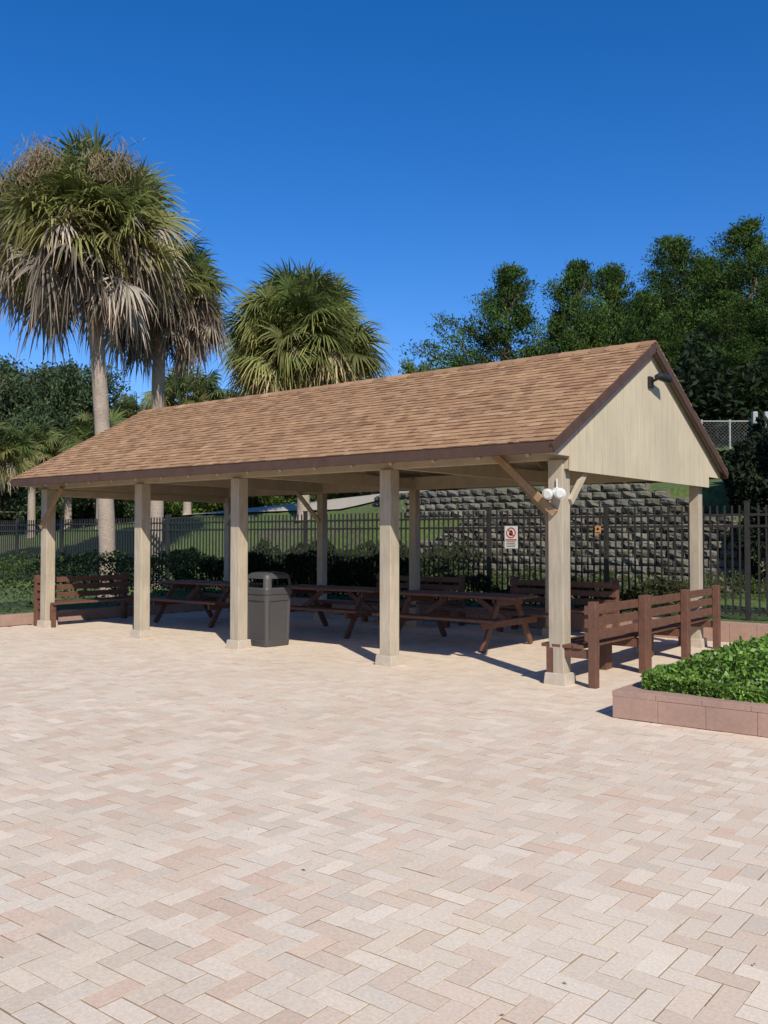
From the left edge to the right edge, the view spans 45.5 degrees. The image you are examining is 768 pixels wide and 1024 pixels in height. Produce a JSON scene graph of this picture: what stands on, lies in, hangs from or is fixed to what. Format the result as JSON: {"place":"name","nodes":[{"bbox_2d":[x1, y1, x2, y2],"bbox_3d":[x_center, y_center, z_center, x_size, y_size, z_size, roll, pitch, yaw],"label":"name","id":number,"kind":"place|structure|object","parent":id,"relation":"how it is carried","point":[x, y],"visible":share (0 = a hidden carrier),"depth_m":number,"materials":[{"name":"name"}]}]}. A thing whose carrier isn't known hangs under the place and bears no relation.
{"place":"outdoors","nodes":[
{"label":"outdoors","id":0,"kind":"place"},
{"bbox_2d":[164,490,428,518],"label":"road","id":1,"kind":"structure","parent":0,"point":[340,503],"depth_m":29.12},
{"bbox_2d":[0,610,767,1023],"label":"brick paving","id":2,"kind":"structure","parent":0,"point":[454,826],"depth_m":4.88,"materials":[{"name":"brick"}]},
{"bbox_2d":[33,572,133,627],"bbox_3d":[-5.446,1.605,17.033,0.645,0.910,1.950,-1,-2,38],"label":"park bench","id":3,"kind":"object","parent":2,"relation":"on","point":[123,591],"visible":0.75,"depth_m":17.06,"materials":[{"name":"red wood"}]},
{"bbox_2d":[150,580,262,627],"bbox_3d":[-3.228,1.696,17.109,2.150,0.778,1.638,-1,-2,39],"label":"picnic table","id":4,"kind":"object","parent":2,"relation":"on","point":[209,601],"visible":0.73,"depth_m":17.00,"materials":[{"name":"red wood"}]},
{"bbox_2d":[247,571,291,646],"bbox_3d":[-1.708,1.421,13.521,0.540,1.088,0.540,-1,-2,42],"label":"trash can","id":5,"kind":"object","parent":2,"relation":"on","point":[268,616],"visible":0.91,"depth_m":13.35,"materials":[{"name":"plastic"}]},
{"bbox_2d":[283,584,415,638],"bbox_3d":[-0.811,1.648,15.330,2.150,0.778,1.638,-1,-2,37],"label":"picnic table","id":6,"kind":"object","parent":2,"relation":"on","point":[355,613],"visible":0.63,"depth_m":14.96,"materials":[{"name":"red wood"}]},
{"bbox_2d":[9,340,728,685],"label":"picnic pavilion","id":7,"kind":"structure","parent":2,"relation":"on","point":[577,419],"depth_m":12.58,"materials":[{"name":"wood"}]},
{"bbox_2d":[542,479,565,499],"bbox_3d":[1.853,-0.248,9.876,0.262,0.231,0.162,-1,-2,38],"label":"flood lamp","id":8,"kind":"object","parent":7,"relation":"attached to","point":[557,492],"visible":1,"depth_m":9.84,"materials":[{"name":"white plastic"}]},
{"bbox_2d":[648,372,671,387],"bbox_3d":[3.502,-1.669,11.641,0.308,0.184,0.189,1,-2,-42],"label":"gable spotlight","id":9,"kind":"object","parent":7,"relation":"attached to","point":[664,378],"visible":1,"depth_m":11.59,"materials":[{"name":"black metal"}]},
{"bbox_2d":[361,572,464,627],"bbox_3d":[0.501,1.601,16.873,1.950,0.910,0.645,-1,-2,38],"label":"park bench","id":10,"kind":"object","parent":2,"relation":"on","point":[460,581],"visible":0.59,"depth_m":16.65,"materials":[{"name":"red wood"}]},
{"bbox_2d":[372,590,548,652],"bbox_3d":[1.165,1.603,13.669,2.150,0.778,1.638,-1,-2,38],"label":"picnic table","id":11,"kind":"object","parent":2,"relation":"on","point":[431,612],"visible":0.86,"depth_m":13.44,"materials":[{"name":"red wood"}]},
{"bbox_2d":[290,597,767,641],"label":"bed kerb","id":12,"kind":"structure","parent":2,"relation":"on","point":[731,631],"depth_m":15.38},
{"bbox_2d":[496,576,619,631],"bbox_3d":[2.817,1.551,15.046,1.950,0.910,0.645,-1,-2,38],"label":"park bench","id":13,"kind":"object","parent":2,"relation":"on","point":[515,581],"visible":0.48,"depth_m":15.01,"materials":[{"name":"red wood"}]},
{"bbox_2d":[541,595,648,688],"bbox_3d":[2.415,1.426,10.394,0.645,0.910,1.420,-1,-2,38],"label":"park bench","id":14,"kind":"object","parent":2,"relation":"on","point":[595,641],"visible":0.97,"depth_m":10.21,"materials":[{"name":"red wood"}]},
{"bbox_2d":[609,590,689,668],"bbox_3d":[3.293,1.457,11.542,0.645,0.910,1.420,-1,-2,37],"label":"park bench","id":15,"kind":"object","parent":2,"relation":"on","point":[660,626],"visible":0.52,"depth_m":11.72,"materials":[{"name":"red wood"}]},
{"bbox_2d":[653,585,720,655],"bbox_3d":[4.133,1.488,12.706,0.645,0.910,1.420,-1,-2,36],"label":"park bench","id":16,"kind":"object","parent":2,"relation":"on","point":[697,619],"visible":0.48,"depth_m":13.02,"materials":[{"name":"red wood"}]},
{"bbox_2d":[612,664,767,736],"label":"planter","id":17,"kind":"object","parent":2,"relation":"on","point":[634,701],"visible":0.47,"depth_m":7.70,"materials":[{"name":"concrete"}]},
{"bbox_2d":[640,633,767,702],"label":"shrub bed","id":18,"kind":"object","parent":17,"relation":"in","point":[746,658],"visible":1,"depth_m":8.05,"materials":[{"name":"green plant"}]},
{"bbox_2d":[0,429,767,626],"bbox_3d":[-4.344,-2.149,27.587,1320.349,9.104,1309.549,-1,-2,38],"label":"ground","id":19,"kind":"structure","parent":0,"point":[714,494],"depth_m":23.28,"materials":[{"name":"green plant"}]},
{"bbox_2d":[0,422,42,495],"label":"palm tree","id":20,"kind":"object","parent":19,"relation":"on","point":[16,450],"visible":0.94,"depth_m":29.89,"materials":[{"name":"green plant"}]},
{"bbox_2d":[3,420,66,537],"bbox_3d":[-14.584,-1.410,38.099,3.481,4.995,3.282,-1,-2,38],"label":"palm tree","id":21,"kind":"object","parent":19,"relation":"on","point":[44,435],"visible":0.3,"depth_m":37.84,"materials":[{"name":"green plant"}]},
{"bbox_2d":[0,370,85,522],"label":"broadleaf tree","id":22,"kind":"object","parent":19,"relation":"on","point":[7,396],"visible":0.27,"depth_m":57.33,"materials":[{"name":"green plant"}]},
{"bbox_2d":[37,436,71,528],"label":"palm tree","id":23,"kind":"object","parent":19,"relation":"on","point":[68,508],"visible":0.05,"depth_m":39.89,"materials":[{"name":"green plant"}]},
{"bbox_2d":[0,355,135,519],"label":"broadleaf tree","id":24,"kind":"object","parent":19,"relation":"on","point":[58,382],"visible":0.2,"depth_m":58.55,"materials":[{"name":"green plant"}]},
{"bbox_2d":[0,352,144,520],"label":"broadleaf tree","id":25,"kind":"object","parent":19,"relation":"on","point":[6,364],"visible":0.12,"depth_m":60.63,"materials":[{"name":"green plant"}]},
{"bbox_2d":[57,407,127,528],"bbox_3d":[-11.112,-1.791,36.001,3.682,4.957,3.896,0,-2,0],"label":"palm tree","id":26,"kind":"object","parent":19,"relation":"on","point":[79,430],"visible":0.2,"depth_m":35.45,"materials":[{"name":"green plant"}]},
{"bbox_2d":[61,410,123,525],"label":"broadleaf tree","id":27,"kind":"object","parent":19,"relation":"on","point":[80,511],"depth_m":65.86,"materials":[{"name":"green plant"}]},
{"bbox_2d":[0,116,200,596],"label":"palm tree","id":28,"kind":"object","parent":19,"relation":"on","point":[89,232],"visible":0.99,"depth_m":21.05,"materials":[{"name":"green plant"}]},
{"bbox_2d":[0,549,223,611],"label":"hedge","id":29,"kind":"object","parent":19,"relation":"on","point":[75,561],"visible":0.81,"depth_m":19.21,"materials":[{"name":"green plant"}]},
{"bbox_2d":[109,391,149,423],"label":"broadleaf tree","id":30,"kind":"object","parent":19,"relation":"on","point":[129,407],"visible":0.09,"depth_m":37.26,"materials":[{"name":"green plant"}]},
{"bbox_2d":[86,498,176,519],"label":"broadleaf tree","id":31,"kind":"object","parent":19,"relation":"on","point":[127,507],"visible":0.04,"depth_m":62.95,"materials":[{"name":"green plant"}]},
{"bbox_2d":[86,214,236,586],"bbox_3d":[-5.975,-2.978,24.621,4.212,10.043,4.746,-1,-2,38],"label":"palm tree","id":32,"kind":"object","parent":19,"relation":"on","point":[204,324],"visible":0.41,"depth_m":24.35,"materials":[{"name":"green plant"}]},
{"bbox_2d":[0,490,363,535],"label":"woodland","id":33,"kind":"object","parent":19,"relation":"on","point":[7,518],"visible":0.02,"depth_m":67.94,"materials":[{"name":"green plant"}]},
{"bbox_2d":[138,361,232,516],"bbox_3d":[-7.534,-2.855,35.055,3.972,6.156,3.672,-1,-2,38],"label":"palm tree","id":34,"kind":"object","parent":19,"relation":"on","point":[202,390],"visible":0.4,"depth_m":34.67,"materials":[{"name":"green plant"}]},
{"bbox_2d":[164,501,223,515],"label":"broadleaf tree","id":35,"kind":"object","parent":19,"relation":"on","point":[175,507],"visible":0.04,"depth_m":61.25,"materials":[{"name":"green plant"}]},
{"bbox_2d":[210,384,247,398],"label":"palm tree","id":36,"kind":"object","parent":19,"relation":"on","point":[230,394],"visible":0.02,"depth_m":39.58,"materials":[{"name":"green plant"}]},
{"bbox_2d":[206,497,262,511],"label":"broadleaf tree","id":37,"kind":"object","parent":19,"relation":"on","point":[252,502],"visible":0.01,"depth_m":65.31,"materials":[{"name":"green plant"}]},
{"bbox_2d":[167,546,421,599],"bbox_3d":[-2.243,1.336,20.418,7.245,1.136,0.788,-1,-2,38],"label":"hedge","id":38,"kind":"object","parent":19,"relation":"on","point":[359,571],"visible":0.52,"depth_m":19.77,"materials":[{"name":"green plant"}]},
{"bbox_2d":[259,495,335,505],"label":"broadleaf tree","id":39,"kind":"object","parent":19,"relation":"on","point":[274,500],"visible":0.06,"depth_m":59.22,"materials":[{"name":"green plant"}]},
{"bbox_2d":[206,255,393,519],"bbox_3d":[-2.407,-3.734,28.002,5.938,8.036,5.576,1,-2,-31],"label":"palm tree","id":40,"kind":"object","parent":19,"relation":"on","point":[292,330],"visible":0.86,"depth_m":26.76,"materials":[{"name":"green plant"}]},
{"bbox_2d":[311,493,363,500],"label":"broadleaf tree","id":41,"kind":"object","parent":19,"relation":"on","point":[338,496],"visible":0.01,"depth_m":60.95,"materials":[{"name":"green plant"}]},
{"bbox_2d":[248,535,485,589],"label":"bushes","id":42,"kind":"object","parent":19,"relation":"on","point":[436,558],"visible":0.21,"depth_m":20.61,"materials":[{"name":"green plant"}]},
{"bbox_2d":[0,500,767,620],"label":"metal fence","id":43,"kind":"object","parent":19,"relation":"on","point":[747,514],"visible":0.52,"depth_m":17.80,"materials":[{"name":"black metal"}]},
{"bbox_2d":[505,526,517,548],"bbox_3d":[2.383,0.473,17.166,0.280,0.420,0.011,-1,-2,38],"label":"warning sign","id":44,"kind":"object","parent":43,"relation":"attached to","point":[511,536],"visible":1,"depth_m":17.16,"materials":[{"name":"white metal"}]},
{"bbox_2d":[595,526,600,533],"bbox_3d":[3.758,0.314,16.087,0.110,0.130,0.008,-1,-2,38],"label":"notice plate","id":45,"kind":"object","parent":43,"relation":"attached to","point":[597,529],"visible":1,"depth_m":16.08,"materials":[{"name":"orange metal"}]},
{"bbox_2d":[399,355,450,373],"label":"broadleaf tree","id":46,"kind":"object","parent":19,"relation":"on","point":[409,368],"visible":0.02,"depth_m":49.84,"materials":[{"name":"green plant"}]},
{"bbox_2d":[392,260,561,370],"bbox_3d":[4.690,-5.636,40.427,8.033,10.623,8.515,-1,-2,38],"label":"cedar tree","id":47,"kind":"object","parent":19,"relation":"on","point":[506,305],"visible":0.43,"depth_m":39.56,"materials":[{"name":"green plant"}]},
{"bbox_2d":[373,483,710,518],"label":"retaining wall","id":48,"kind":"structure","parent":19,"relation":"on","point":[474,500],"depth_m":21.55,"materials":[{"name":"grey stone"}]},
{"bbox_2d":[522,318,573,353],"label":"cedar tree","id":49,"kind":"object","parent":19,"relation":"on","point":[547,335],"visible":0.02,"depth_m":44.15,"materials":[{"name":"green plant"}]},
{"bbox_2d":[407,573,689,617],"bbox_3d":[2.770,1.438,16.457,5.783,0.729,0.663,-1,-2,38],"label":"hedge","id":50,"kind":"object","parent":19,"relation":"on","point":[474,580],"visible":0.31,"depth_m":15.74,"materials":[{"name":"green plant"}]},
{"bbox_2d":[337,563,765,601],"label":"weeds","id":51,"kind":"object","parent":19,"relation":"on","point":[707,584],"visible":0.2,"depth_m":17.80,"materials":[{"name":"green plant"}]},
{"bbox_2d":[364,324,767,495],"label":"undergrowth","id":52,"kind":"object","parent":19,"relation":"on","point":[690,377],"visible":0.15,"depth_m":31.81,"materials":[{"name":"green plant"}]},
{"bbox_2d":[403,516,765,593],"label":"retaining wall","id":53,"kind":"structure","parent":19,"relation":"on","point":[671,549],"depth_m":18.87,"materials":[{"name":"grey stone"}]},
{"bbox_2d":[525,256,650,355],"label":"cedar tree","id":54,"kind":"object","parent":19,"relation":"on","point":[576,276],"visible":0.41,"depth_m":41.80,"materials":[{"name":"green plant"}]},
{"bbox_2d":[533,259,651,352],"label":"cedar tree","id":55,"kind":"object","parent":19,"relation":"on","point":[611,279],"visible":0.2,"depth_m":43.29,"materials":[{"name":"green plant"}]},
{"bbox_2d":[615,287,689,343],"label":"cedar tree","id":56,"kind":"object","parent":19,"relation":"on","point":[636,302],"visible":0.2,"depth_m":40.52,"materials":[{"name":"green plant"}]},
{"bbox_2d":[616,233,727,343],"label":"cedar tree","id":57,"kind":"object","parent":19,"relation":"on","point":[676,254],"visible":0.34,"depth_m":41.02,"materials":[{"name":"green plant"}]},
{"bbox_2d":[612,449,735,483],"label":"undergrowth","id":58,"kind":"object","parent":19,"relation":"on","point":[725,452],"visible":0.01,"depth_m":21.60,"materials":[{"name":"green plant"}]},
{"bbox_2d":[657,332,705,416],"bbox_3d":[10.550,-4.629,36.444,5.726,4.276,4.940,-1,-2,32],"label":"cedar tree","id":59,"kind":"object","parent":19,"relation":"on","point":[661,344],"visible":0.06,"depth_m":34.73,"materials":[{"name":"green plant"}]},
{"bbox_2d":[663,334,750,435],"bbox_3d":[12.313,-4.641,36.005,6.310,4.314,5.525,1,-2,-29],"label":"cedar tree","id":60,"kind":"object","parent":19,"relation":"on","point":[679,347],"visible":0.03,"depth_m":34.80,"materials":[{"name":"green plant"}]},
{"bbox_2d":[664,247,749,331],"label":"cedar tree","id":61,"kind":"object","parent":19,"relation":"on","point":[713,272],"depth_m":46.40,"materials":[{"name":"green plant"}]},
{"bbox_2d":[654,214,767,348],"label":"cedar tree","id":62,"kind":"object","parent":19,"relation":"on","point":[752,271],"visible":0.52,"depth_m":39.95,"materials":[{"name":"green plant"}]},
{"bbox_2d":[687,289,767,392],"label":"cedar tree","id":63,"kind":"object","parent":19,"relation":"on","point":[723,315],"visible":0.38,"depth_m":36.47,"materials":[{"name":"green plant"}]},
{"bbox_2d":[687,351,767,441],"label":"cedar tree","id":64,"kind":"object","parent":19,"relation":"on","point":[732,360],"visible":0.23,"depth_m":33.77,"materials":[{"name":"green plant"}]},
{"bbox_2d":[699,346,767,429],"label":"cedar tree","id":65,"kind":"object","parent":19,"relation":"on","point":[761,352],"visible":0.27,"depth_m":32.74,"materials":[{"name":"green plant"}]},
{"bbox_2d":[701,412,767,448],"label":"chain-link fence","id":66,"kind":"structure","parent":19,"relation":"on","point":[754,415],"depth_m":26.06,"materials":[{"name":"metal"}]},
{"bbox_2d":[707,278,767,390],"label":"cedar tree","id":67,"kind":"object","parent":19,"relation":"on","point":[761,291],"visible":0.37,"depth_m":35.72,"materials":[{"name":"green plant"}]},
{"bbox_2d":[721,415,767,553],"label":"bushes","id":68,"kind":"object","parent":19,"relation":"on","point":[747,464],"visible":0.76,"depth_m":17.62,"materials":[{"name":"green plant"}]},
{"bbox_2d":[736,506,767,593],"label":"bushes","id":69,"kind":"object","parent":19,"relation":"on","point":[753,550],"visible":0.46,"depth_m":17.05,"materials":[{"name":"green plant"}]},
{"bbox_2d":[0,0,767,411],"label":"sky","id":70,"kind":"structure","parent":0,"point":[412,149],"materials":[{"name":"blue"}]},
{"label":"paving bed","id":71,"kind":"structure","parent":0,"visible":0},
{"bbox_2d":[0,599,219,626],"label":"bed kerb","id":72,"kind":"structure","parent":71,"relation":"on","point":[61,616],"depth_m":17.73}
]}

